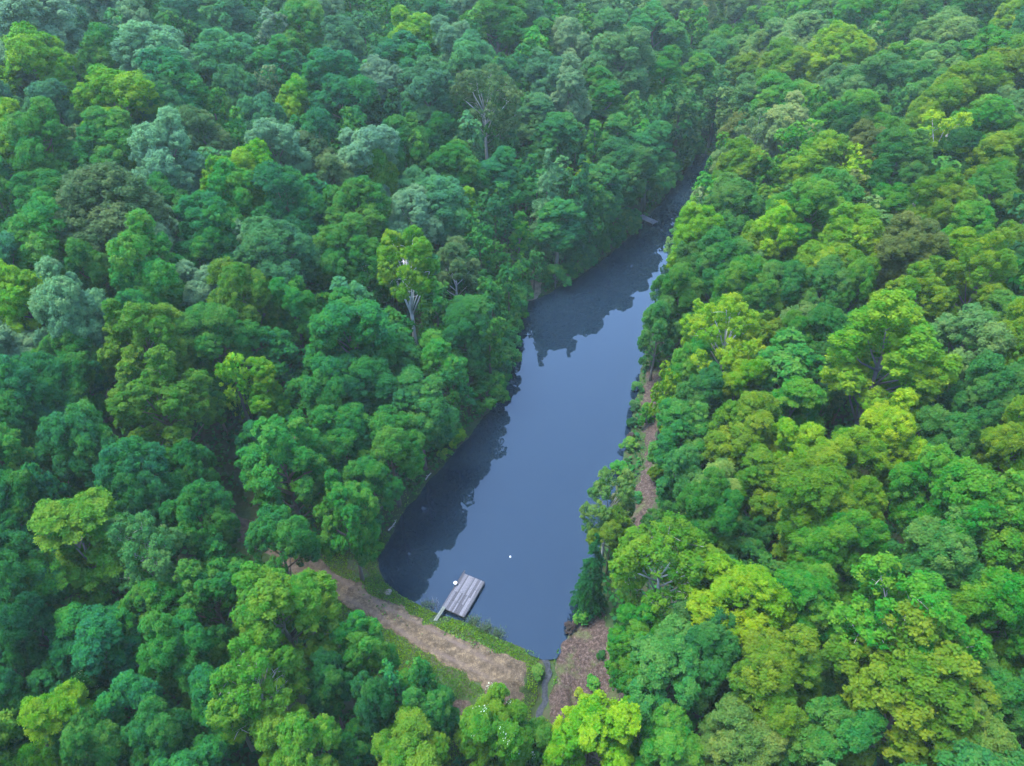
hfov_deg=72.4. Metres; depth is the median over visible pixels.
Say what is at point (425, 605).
reed clump
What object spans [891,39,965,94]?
broadleaf tree
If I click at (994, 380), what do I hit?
broadleaf tree
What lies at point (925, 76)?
broadleaf tree
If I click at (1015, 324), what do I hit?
broadleaf tree
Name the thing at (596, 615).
fallen leaves
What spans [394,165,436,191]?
broadleaf tree
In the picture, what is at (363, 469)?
broadleaf tree
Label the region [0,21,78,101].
broadleaf tree
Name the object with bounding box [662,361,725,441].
broadleaf tree
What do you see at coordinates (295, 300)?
broadleaf tree
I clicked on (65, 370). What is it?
broadleaf tree
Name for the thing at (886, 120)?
broadleaf tree
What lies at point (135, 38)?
broadleaf tree
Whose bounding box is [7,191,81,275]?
broadleaf tree
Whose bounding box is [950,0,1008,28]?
broadleaf tree
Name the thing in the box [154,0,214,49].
broadleaf tree
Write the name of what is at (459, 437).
shrub
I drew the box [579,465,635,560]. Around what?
broadleaf tree
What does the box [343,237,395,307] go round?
broadleaf tree
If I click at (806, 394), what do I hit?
broadleaf tree
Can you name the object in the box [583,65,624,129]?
broadleaf tree
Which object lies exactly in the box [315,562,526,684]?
dry straw
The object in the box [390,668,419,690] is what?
shrub
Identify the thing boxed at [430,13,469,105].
broadleaf tree
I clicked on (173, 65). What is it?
broadleaf tree
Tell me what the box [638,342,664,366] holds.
shrub
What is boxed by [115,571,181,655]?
broadleaf tree
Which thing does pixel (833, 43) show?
broadleaf tree
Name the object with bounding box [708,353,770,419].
broadleaf tree
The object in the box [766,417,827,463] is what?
broadleaf tree
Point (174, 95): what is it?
broadleaf tree
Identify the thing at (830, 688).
broadleaf tree
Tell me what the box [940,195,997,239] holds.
broadleaf tree
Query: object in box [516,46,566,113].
broadleaf tree
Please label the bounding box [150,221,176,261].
broadleaf tree
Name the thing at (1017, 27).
broadleaf tree
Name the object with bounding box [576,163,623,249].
broadleaf tree
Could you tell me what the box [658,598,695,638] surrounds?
broadleaf tree
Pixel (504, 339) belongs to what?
shrub
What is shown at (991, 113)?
broadleaf tree
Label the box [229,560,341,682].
broadleaf tree
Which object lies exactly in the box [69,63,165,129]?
broadleaf tree
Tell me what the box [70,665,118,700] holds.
broadleaf tree
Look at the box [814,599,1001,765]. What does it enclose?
broadleaf tree
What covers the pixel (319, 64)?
broadleaf tree
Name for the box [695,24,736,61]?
broadleaf tree
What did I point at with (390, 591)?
boulder
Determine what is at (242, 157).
broadleaf tree
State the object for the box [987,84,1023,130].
broadleaf tree
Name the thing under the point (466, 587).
plank dock
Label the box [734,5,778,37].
broadleaf tree
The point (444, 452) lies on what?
shrub
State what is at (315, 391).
broadleaf tree
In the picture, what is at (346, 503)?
broadleaf tree
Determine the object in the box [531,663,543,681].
shrub
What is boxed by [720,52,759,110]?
broadleaf tree
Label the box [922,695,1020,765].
broadleaf tree
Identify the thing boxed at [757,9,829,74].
broadleaf tree
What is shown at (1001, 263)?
broadleaf tree
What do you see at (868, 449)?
broadleaf tree
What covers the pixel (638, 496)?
shrub
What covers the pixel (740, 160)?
broadleaf tree
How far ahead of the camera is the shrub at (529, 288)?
123.88 m
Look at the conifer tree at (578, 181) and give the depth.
127.67 m
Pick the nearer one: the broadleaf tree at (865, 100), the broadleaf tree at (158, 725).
the broadleaf tree at (158, 725)
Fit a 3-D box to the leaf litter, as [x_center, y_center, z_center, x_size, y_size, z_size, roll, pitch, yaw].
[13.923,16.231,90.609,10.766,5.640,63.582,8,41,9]
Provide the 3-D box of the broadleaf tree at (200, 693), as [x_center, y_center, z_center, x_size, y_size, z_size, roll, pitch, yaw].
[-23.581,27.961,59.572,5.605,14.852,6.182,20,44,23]
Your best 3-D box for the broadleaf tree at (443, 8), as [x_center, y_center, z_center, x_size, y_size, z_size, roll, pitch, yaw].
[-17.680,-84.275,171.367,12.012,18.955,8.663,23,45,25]
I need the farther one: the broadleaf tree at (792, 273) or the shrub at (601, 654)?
the broadleaf tree at (792, 273)
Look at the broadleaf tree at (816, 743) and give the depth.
52.36 m
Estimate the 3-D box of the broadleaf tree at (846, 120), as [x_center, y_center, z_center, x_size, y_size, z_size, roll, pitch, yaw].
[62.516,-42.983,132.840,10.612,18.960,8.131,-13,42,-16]
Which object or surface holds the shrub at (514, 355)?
on the ground at (243, 508)
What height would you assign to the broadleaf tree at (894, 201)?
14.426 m
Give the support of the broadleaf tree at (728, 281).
on the ground at (243, 508)
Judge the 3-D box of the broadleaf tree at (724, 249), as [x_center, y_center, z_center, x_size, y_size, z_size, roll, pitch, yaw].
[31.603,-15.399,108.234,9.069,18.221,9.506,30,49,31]
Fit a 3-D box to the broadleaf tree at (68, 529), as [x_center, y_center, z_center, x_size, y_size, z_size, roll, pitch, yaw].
[-38.582,16.343,63.414,9.532,17.678,8.636,-23,45,-25]
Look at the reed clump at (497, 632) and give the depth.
75.99 m
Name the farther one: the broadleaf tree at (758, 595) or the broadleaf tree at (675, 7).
the broadleaf tree at (675, 7)
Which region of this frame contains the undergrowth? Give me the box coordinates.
[5,35,1023,765]
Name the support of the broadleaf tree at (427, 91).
on the ground at (243, 508)
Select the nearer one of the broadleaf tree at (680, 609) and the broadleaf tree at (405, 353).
the broadleaf tree at (680, 609)
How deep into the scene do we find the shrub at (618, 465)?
93.59 m
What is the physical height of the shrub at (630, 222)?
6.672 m
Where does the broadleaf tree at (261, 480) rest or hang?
on the ground at (243, 508)
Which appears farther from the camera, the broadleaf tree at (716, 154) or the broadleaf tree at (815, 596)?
the broadleaf tree at (716, 154)
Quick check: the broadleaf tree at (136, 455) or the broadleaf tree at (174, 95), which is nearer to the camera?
the broadleaf tree at (136, 455)
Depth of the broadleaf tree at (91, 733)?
51.57 m
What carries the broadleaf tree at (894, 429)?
on the ground at (243, 508)
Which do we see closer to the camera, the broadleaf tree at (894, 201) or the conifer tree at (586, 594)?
the conifer tree at (586, 594)
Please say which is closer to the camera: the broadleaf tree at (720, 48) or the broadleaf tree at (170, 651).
the broadleaf tree at (170, 651)
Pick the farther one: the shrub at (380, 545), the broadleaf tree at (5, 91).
the broadleaf tree at (5, 91)
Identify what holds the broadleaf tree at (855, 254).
on the ground at (243, 508)
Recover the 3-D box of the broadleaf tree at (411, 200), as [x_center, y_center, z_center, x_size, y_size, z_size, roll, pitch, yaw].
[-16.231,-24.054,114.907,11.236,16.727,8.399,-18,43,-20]
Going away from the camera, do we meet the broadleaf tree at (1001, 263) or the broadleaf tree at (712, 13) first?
the broadleaf tree at (1001, 263)
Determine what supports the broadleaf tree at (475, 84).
on the ground at (243, 508)
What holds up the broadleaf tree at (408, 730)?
on the ground at (243, 508)
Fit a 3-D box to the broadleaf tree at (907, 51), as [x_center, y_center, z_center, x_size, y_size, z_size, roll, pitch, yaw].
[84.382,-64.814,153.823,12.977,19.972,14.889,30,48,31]
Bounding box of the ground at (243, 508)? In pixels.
[1,2,1023,765]
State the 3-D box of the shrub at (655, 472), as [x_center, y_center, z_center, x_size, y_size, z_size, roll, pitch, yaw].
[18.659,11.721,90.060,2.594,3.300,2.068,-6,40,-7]
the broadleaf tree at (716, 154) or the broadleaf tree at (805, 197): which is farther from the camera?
the broadleaf tree at (716, 154)
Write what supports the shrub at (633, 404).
on the ground at (243, 508)
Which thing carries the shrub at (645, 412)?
on the ground at (243, 508)
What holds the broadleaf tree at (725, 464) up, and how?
on the ground at (243, 508)
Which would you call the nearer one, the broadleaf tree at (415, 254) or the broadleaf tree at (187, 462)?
the broadleaf tree at (187, 462)
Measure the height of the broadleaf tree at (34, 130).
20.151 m
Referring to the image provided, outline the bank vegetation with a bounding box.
[348,179,677,655]
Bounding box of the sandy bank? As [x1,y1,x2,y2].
[527,263,541,300]
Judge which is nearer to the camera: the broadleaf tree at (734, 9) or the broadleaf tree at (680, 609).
the broadleaf tree at (680, 609)
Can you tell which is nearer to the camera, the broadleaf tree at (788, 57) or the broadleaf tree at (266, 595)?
the broadleaf tree at (266, 595)
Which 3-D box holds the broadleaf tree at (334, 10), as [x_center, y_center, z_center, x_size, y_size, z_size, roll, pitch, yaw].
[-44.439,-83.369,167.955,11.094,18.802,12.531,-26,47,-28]
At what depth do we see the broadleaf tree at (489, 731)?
57.51 m
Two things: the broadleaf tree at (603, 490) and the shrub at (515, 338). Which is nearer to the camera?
the broadleaf tree at (603, 490)
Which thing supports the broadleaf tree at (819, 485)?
on the ground at (243, 508)
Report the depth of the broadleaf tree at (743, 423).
74.75 m
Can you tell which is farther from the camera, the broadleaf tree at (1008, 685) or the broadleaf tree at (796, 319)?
the broadleaf tree at (796, 319)
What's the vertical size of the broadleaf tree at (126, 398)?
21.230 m
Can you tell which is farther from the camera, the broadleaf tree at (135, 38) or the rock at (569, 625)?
the broadleaf tree at (135, 38)
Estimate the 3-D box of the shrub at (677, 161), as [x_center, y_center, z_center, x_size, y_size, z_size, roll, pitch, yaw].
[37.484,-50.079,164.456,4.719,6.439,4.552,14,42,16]
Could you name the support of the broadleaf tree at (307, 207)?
on the ground at (243, 508)
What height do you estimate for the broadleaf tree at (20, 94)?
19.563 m
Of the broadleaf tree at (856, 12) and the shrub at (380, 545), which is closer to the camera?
the shrub at (380, 545)
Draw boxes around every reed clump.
[419,592,435,609]
[465,613,481,627]
[474,617,492,634]
[486,624,507,639]
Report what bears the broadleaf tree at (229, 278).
on the ground at (243, 508)
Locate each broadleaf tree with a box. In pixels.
[0,0,83,82]
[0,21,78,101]
[0,41,34,106]
[0,79,24,113]
[0,95,78,175]
[0,96,58,177]
[0,167,86,256]
[0,231,39,328]
[0,258,50,345]
[0,316,38,389]
[0,354,63,430]
[0,404,45,466]
[0,469,53,547]
[0,529,68,632]
[0,590,72,680]
[0,626,44,690]
[0,666,48,751]
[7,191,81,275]
[16,677,95,765]
[20,350,110,425]
[21,78,92,153]
[22,485,145,605]
[27,255,112,396]
[30,325,118,422]
[36,398,118,493]
[46,600,148,684]
[47,160,171,272]
[49,706,149,765]
[61,237,116,319]
[63,4,90,75]
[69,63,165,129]
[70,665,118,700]
[72,104,140,171]
[74,0,127,31]
[74,22,123,101]
[90,435,186,524]
[92,669,179,759]
[96,298,195,422]
[101,510,185,591]
[104,343,226,482]
[105,207,189,312]
[110,0,151,53]
[110,19,202,99]
[111,280,172,386]
[111,470,179,564]
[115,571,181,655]
[119,694,194,765]
[127,105,205,220]
[128,45,207,157]
[134,608,236,711]
[140,73,185,159]
[140,170,202,240]
[142,0,202,33]
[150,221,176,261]
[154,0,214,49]
[158,478,241,565]
[163,438,221,486]
[168,301,264,387]
[172,189,241,268]
[172,558,244,657]
[175,258,237,356]
[178,103,235,159]
[188,662,265,753]
[189,26,256,126]
[192,0,259,35]
[199,150,256,205]
[204,256,278,351]
[205,621,310,744]
[206,158,265,223]
[212,63,257,127]
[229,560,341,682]
[231,137,273,192]
[231,215,322,327]
[234,414,330,516]
[236,91,286,146]
[238,267,286,336]
[243,117,312,201]
[244,504,321,575]
[245,356,291,418]
[248,702,342,765]
[250,34,301,100]
[250,160,326,273]
[267,0,297,31]
[268,274,318,354]
[274,0,325,61]
[275,72,314,130]
[289,106,331,170]
[290,128,337,181]
[299,46,359,147]
[300,355,346,427]
[302,286,398,378]
[304,152,354,187]
[305,646,355,729]
[308,72,378,143]
[309,0,345,40]
[309,212,372,286]
[310,402,376,484]
[312,468,380,580]
[321,14,365,64]
[322,175,391,242]
[328,609,400,697]
[336,124,400,197]
[336,349,397,415]
[342,455,405,535]
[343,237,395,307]
[349,669,396,737]
[352,147,403,202]
[353,54,412,126]
[354,404,425,507]
[370,702,450,765]
[373,29,439,91]
[376,224,439,345]
[377,331,425,379]
[382,112,429,177]
[384,183,444,244]
[386,364,461,469]
[388,5,440,57]
[393,54,459,133]
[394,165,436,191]
[402,682,460,740]
[405,173,472,246]
[414,328,467,397]
[420,0,457,54]
[424,111,457,173]
[426,138,490,201]
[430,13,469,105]
[434,235,481,295]
[439,29,497,98]
[439,293,494,382]
[441,302,487,396]
[448,0,491,26]
[449,62,523,159]
[453,682,534,765]
[458,0,528,53]
[477,145,526,235]
[486,54,531,131]
[494,715,552,765]
[506,0,549,49]
[515,17,556,58]
[515,92,553,142]
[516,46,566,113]
[527,111,579,192]
[533,196,586,276]
[541,689,642,765]
[548,15,591,69]
[550,51,591,162]
[564,0,606,36]
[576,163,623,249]
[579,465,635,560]
[580,25,657,103]
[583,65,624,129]
[585,505,633,577]
[588,6,630,44]
[597,135,657,225]
[599,111,638,153]
[603,602,660,675]
[607,510,725,623]
[608,650,652,696]
[626,0,690,59]
[626,612,719,727]
[626,698,705,765]
[628,119,676,212]
[637,294,682,380]
[645,44,687,115]
[646,397,713,468]
[649,262,703,357]
[656,0,702,29]
[656,443,701,515]
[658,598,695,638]
[661,332,712,385]
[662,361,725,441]
[666,201,726,276]
[673,466,744,565]
[675,235,709,271]
[676,457,742,537]
[678,605,742,714]
[679,298,728,354]
[681,52,717,102]
[685,551,796,662]
[687,34,739,86]
[688,292,765,373]
[689,0,717,28]
[694,224,753,302]
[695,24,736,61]
[697,692,788,765]
[701,390,782,487]
[703,171,764,238]
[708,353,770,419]
[709,146,733,173]
[709,254,766,323]
[711,135,775,204]
[714,0,762,27]
[717,111,751,145]
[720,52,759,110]
[725,73,764,123]
[726,622,821,742]
[731,28,775,61]
[731,442,793,525]
[733,259,787,338]
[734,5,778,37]
[735,107,777,157]
[740,219,787,260]
[748,70,818,126]
[751,90,819,160]
[753,259,806,319]
[754,199,798,261]
[755,35,814,81]
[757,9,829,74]
[765,176,845,256]
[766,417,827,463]
[770,308,813,388]
[770,375,827,449]
[770,446,870,563]
[771,694,888,765]
[774,559,848,653]
[780,129,853,191]
[786,0,824,17]
[787,508,890,600]
[793,202,885,299]
[796,254,854,315]
[797,302,852,387]
[799,166,865,239]
[803,20,876,98]
[805,425,887,490]
[809,74,866,129]
[810,0,862,19]
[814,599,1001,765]
[816,62,860,94]
[816,88,892,129]
[818,288,962,426]
[821,664,853,708]
[826,551,992,695]
[827,102,875,164]
[829,0,902,51]
[834,52,916,118]
[836,255,875,313]
[838,118,888,177]
[841,247,881,304]
[849,475,888,559]
[857,387,927,487]
[859,125,933,200]
[863,40,926,95]
[868,182,912,226]
[868,255,956,323]
[873,112,911,157]
[874,210,951,290]
[876,503,988,621]
[884,0,942,49]
[886,443,981,552]
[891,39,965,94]
[899,58,949,116]
[900,76,964,142]
[904,0,969,30]
[904,462,1023,596]
[905,109,973,205]
[905,167,977,259]
[905,403,986,477]
[908,5,979,50]
[916,50,1005,128]
[917,302,1018,398]
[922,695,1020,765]
[926,226,997,307]
[929,127,984,175]
[934,227,1019,331]
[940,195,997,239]
[944,349,1023,429]
[948,93,1023,138]
[949,565,1023,676]
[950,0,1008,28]
[959,24,1023,77]
[962,46,1023,103]
[962,125,1023,192]
[963,296,1023,385]
[967,160,1023,226]
[967,289,1023,349]
[967,645,1023,736]
[972,394,1023,478]
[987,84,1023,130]
[987,219,1023,249]
[988,0,1023,30]
[990,240,1023,295]
[993,563,1023,637]
[1009,6,1023,48]
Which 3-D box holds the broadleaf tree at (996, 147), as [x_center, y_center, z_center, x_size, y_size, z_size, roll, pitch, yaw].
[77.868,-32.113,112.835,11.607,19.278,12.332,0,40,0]
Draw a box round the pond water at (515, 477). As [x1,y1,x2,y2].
[378,154,710,659]
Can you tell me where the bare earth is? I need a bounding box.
[453,699,471,715]
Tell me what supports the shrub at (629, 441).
on the ground at (243, 508)
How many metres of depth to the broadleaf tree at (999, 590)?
54.49 m
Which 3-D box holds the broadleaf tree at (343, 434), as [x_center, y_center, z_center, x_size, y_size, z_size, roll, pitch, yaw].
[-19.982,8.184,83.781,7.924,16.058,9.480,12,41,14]
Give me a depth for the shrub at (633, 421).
100.60 m
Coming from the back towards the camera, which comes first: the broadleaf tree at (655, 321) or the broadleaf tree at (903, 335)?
the broadleaf tree at (655, 321)
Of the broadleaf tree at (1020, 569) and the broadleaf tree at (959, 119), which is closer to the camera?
the broadleaf tree at (1020, 569)
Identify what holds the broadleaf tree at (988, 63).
on the ground at (243, 508)
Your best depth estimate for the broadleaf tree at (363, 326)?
84.77 m
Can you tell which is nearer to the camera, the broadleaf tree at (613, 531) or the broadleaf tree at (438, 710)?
the broadleaf tree at (438, 710)
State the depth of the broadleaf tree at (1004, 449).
64.43 m
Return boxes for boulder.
[384,589,391,595]
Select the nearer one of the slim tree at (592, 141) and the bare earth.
the bare earth
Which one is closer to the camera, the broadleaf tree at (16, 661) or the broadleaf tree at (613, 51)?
the broadleaf tree at (16, 661)
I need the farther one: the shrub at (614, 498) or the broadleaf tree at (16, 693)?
the shrub at (614, 498)
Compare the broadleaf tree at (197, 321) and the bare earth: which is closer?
the bare earth
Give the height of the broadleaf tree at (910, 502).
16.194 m
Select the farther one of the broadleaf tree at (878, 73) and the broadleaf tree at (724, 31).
the broadleaf tree at (724, 31)
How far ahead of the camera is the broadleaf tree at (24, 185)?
91.65 m
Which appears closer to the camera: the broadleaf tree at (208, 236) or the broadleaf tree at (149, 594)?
the broadleaf tree at (149, 594)
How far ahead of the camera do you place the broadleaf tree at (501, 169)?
124.46 m
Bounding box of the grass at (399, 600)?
[291,504,573,765]
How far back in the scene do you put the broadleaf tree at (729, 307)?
86.79 m
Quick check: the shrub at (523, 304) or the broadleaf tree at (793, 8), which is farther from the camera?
the broadleaf tree at (793, 8)
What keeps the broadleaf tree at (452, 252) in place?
on the ground at (243, 508)
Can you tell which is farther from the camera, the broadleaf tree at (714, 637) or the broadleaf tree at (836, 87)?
the broadleaf tree at (836, 87)
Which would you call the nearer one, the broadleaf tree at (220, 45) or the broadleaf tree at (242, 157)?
the broadleaf tree at (242, 157)
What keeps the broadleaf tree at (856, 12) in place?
on the ground at (243, 508)
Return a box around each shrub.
[369,541,384,556]
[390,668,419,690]
[436,448,453,459]
[449,425,466,448]
[469,370,510,413]
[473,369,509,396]
[488,358,512,380]
[494,322,521,346]
[497,306,523,335]
[498,340,521,371]
[499,337,515,352]
[514,279,533,303]
[515,284,528,301]
[518,299,528,317]
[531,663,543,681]
[541,263,572,287]
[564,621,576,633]
[573,609,588,625]
[574,687,584,696]
[586,673,600,690]
[596,650,605,659]
[609,459,628,474]
[611,493,621,505]
[616,208,640,236]
[618,436,639,451]
[624,207,642,231]
[626,417,637,426]
[629,399,639,411]
[631,381,643,391]
[634,491,642,503]
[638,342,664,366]
[638,402,657,425]
[646,181,670,198]
[646,463,664,481]
[666,158,681,173]
[669,180,675,187]
[689,149,696,160]
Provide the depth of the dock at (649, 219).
149.89 m
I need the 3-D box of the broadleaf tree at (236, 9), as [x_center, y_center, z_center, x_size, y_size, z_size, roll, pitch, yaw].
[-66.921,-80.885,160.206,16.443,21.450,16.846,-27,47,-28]
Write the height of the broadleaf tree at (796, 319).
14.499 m
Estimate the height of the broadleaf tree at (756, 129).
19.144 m
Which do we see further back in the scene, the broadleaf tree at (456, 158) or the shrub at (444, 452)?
the broadleaf tree at (456, 158)
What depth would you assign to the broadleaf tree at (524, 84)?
150.53 m
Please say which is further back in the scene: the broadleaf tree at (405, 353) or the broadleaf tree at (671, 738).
the broadleaf tree at (405, 353)
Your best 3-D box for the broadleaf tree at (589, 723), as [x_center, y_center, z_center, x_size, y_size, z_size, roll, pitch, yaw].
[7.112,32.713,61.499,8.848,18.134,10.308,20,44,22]
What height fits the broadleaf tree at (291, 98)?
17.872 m
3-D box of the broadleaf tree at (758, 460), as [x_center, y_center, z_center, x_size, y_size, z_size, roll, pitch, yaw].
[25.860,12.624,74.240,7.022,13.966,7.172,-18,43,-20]
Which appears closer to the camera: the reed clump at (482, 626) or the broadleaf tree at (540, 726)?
the broadleaf tree at (540, 726)
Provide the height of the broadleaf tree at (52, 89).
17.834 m
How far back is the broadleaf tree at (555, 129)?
135.89 m
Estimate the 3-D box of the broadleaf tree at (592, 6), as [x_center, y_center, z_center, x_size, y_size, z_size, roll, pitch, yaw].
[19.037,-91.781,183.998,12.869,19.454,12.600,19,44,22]
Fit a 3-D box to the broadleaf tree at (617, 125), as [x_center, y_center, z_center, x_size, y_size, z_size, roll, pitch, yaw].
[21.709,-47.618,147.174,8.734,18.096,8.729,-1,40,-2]
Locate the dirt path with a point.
(481, 669)
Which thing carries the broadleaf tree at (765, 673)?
on the ground at (243, 508)
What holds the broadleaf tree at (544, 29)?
on the ground at (243, 508)
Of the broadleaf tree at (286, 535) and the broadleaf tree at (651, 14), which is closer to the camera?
the broadleaf tree at (286, 535)
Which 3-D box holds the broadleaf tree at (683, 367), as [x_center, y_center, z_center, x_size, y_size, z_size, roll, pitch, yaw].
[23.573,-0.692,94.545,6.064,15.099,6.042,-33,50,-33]
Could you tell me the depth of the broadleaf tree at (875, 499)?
64.56 m
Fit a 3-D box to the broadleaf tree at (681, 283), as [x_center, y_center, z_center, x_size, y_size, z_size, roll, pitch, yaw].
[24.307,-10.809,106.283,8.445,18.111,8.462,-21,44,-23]
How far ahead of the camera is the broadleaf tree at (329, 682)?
59.15 m
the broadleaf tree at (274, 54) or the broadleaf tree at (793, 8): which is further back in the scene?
the broadleaf tree at (793, 8)
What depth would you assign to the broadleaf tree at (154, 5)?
149.63 m
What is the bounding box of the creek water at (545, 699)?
[536,660,551,717]
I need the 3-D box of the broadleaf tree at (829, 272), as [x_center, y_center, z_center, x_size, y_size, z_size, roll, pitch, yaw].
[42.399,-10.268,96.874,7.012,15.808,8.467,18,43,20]
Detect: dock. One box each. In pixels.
[434,570,484,620]
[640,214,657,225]
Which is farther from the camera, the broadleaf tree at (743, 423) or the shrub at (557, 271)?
the shrub at (557, 271)
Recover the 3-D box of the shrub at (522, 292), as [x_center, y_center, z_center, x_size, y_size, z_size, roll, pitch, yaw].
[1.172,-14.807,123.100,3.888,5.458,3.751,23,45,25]
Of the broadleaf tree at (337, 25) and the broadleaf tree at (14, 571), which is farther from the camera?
the broadleaf tree at (337, 25)
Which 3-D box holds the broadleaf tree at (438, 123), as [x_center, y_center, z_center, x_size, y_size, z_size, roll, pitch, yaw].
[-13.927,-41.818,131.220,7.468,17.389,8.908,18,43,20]
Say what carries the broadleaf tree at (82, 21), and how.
on the ground at (243, 508)
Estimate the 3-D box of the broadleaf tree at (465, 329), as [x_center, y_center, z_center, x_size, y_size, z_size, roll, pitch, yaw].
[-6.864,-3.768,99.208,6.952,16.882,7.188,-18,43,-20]
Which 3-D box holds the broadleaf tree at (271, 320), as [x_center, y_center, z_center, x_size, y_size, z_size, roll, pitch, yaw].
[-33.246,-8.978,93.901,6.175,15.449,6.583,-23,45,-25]
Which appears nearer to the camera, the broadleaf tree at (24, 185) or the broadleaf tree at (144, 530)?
the broadleaf tree at (144, 530)
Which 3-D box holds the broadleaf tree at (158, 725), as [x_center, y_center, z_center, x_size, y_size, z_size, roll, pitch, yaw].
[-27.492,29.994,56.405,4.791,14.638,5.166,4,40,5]
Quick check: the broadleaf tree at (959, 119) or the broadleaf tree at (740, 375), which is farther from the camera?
the broadleaf tree at (959, 119)
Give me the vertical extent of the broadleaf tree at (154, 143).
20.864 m
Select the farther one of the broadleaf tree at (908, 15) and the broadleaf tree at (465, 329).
the broadleaf tree at (908, 15)
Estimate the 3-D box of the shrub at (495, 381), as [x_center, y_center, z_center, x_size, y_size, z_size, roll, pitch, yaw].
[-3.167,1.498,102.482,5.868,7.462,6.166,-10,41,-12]
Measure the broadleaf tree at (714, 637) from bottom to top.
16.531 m
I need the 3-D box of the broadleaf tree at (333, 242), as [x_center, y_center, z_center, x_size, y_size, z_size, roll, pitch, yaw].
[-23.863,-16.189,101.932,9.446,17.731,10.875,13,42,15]
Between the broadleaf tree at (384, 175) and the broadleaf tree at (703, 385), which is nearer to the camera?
the broadleaf tree at (703, 385)
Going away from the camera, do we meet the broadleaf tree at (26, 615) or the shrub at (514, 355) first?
the broadleaf tree at (26, 615)
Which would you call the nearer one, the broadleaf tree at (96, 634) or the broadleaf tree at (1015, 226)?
the broadleaf tree at (96, 634)
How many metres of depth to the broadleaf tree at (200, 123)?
112.66 m
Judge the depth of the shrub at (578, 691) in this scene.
71.73 m
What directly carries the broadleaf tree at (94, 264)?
on the ground at (243, 508)
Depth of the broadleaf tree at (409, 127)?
122.32 m
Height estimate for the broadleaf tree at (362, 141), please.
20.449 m
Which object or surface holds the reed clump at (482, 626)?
on the ground at (243, 508)
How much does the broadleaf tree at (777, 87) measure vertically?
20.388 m
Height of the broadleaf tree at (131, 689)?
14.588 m
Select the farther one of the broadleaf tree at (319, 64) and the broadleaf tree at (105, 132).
the broadleaf tree at (319, 64)
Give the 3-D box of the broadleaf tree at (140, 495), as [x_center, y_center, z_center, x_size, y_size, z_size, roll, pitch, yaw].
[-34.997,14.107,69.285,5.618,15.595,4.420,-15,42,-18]
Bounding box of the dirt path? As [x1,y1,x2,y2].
[155,473,526,703]
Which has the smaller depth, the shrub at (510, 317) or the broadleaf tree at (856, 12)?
the shrub at (510, 317)
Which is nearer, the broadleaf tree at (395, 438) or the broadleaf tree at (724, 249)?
the broadleaf tree at (395, 438)
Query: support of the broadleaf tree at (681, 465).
on the ground at (243, 508)
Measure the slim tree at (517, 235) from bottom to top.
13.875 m
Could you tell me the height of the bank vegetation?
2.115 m
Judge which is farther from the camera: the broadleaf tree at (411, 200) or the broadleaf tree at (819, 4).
the broadleaf tree at (819, 4)
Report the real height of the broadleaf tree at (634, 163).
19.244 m
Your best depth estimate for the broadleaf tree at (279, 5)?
165.03 m
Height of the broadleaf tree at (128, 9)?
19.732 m
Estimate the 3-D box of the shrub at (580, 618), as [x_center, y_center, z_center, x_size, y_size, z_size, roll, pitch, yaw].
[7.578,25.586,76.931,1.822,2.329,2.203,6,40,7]
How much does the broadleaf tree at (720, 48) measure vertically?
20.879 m
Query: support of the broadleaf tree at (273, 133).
on the ground at (243, 508)
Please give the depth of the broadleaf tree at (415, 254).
95.88 m
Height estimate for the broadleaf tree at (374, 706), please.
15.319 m
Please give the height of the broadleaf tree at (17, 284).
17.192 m
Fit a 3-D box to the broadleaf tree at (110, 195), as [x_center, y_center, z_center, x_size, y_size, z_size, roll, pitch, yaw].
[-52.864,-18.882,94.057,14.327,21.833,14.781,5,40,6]
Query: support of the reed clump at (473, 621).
on the ground at (243, 508)
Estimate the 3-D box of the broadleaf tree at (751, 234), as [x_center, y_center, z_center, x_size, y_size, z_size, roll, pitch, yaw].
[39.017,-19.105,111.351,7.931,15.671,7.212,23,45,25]
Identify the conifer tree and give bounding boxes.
[527,148,567,265]
[559,154,599,264]
[569,533,608,621]
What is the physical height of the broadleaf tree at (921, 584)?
20.188 m
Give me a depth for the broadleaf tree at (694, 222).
112.93 m
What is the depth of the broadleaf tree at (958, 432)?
67.60 m
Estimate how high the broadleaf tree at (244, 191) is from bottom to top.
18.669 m
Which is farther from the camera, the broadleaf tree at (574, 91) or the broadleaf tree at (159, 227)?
the broadleaf tree at (574, 91)
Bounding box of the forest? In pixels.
[0,0,1023,765]
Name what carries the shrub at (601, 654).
on the ground at (243, 508)
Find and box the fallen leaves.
[550,370,658,757]
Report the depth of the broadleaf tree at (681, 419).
79.53 m
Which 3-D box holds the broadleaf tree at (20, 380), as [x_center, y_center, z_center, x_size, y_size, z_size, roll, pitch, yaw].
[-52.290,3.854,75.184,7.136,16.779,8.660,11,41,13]
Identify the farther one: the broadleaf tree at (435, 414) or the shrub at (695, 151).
the shrub at (695, 151)
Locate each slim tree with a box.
[460,186,478,236]
[508,210,527,261]
[582,119,604,165]
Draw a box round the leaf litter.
[549,361,660,758]
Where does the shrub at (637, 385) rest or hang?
on the ground at (243, 508)
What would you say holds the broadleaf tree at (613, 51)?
on the ground at (243, 508)
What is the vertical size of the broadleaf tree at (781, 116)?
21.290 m
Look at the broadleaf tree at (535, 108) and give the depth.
140.80 m
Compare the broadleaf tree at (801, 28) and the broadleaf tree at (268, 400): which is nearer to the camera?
the broadleaf tree at (268, 400)
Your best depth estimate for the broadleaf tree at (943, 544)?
57.87 m
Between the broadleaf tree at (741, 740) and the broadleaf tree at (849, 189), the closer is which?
the broadleaf tree at (741, 740)

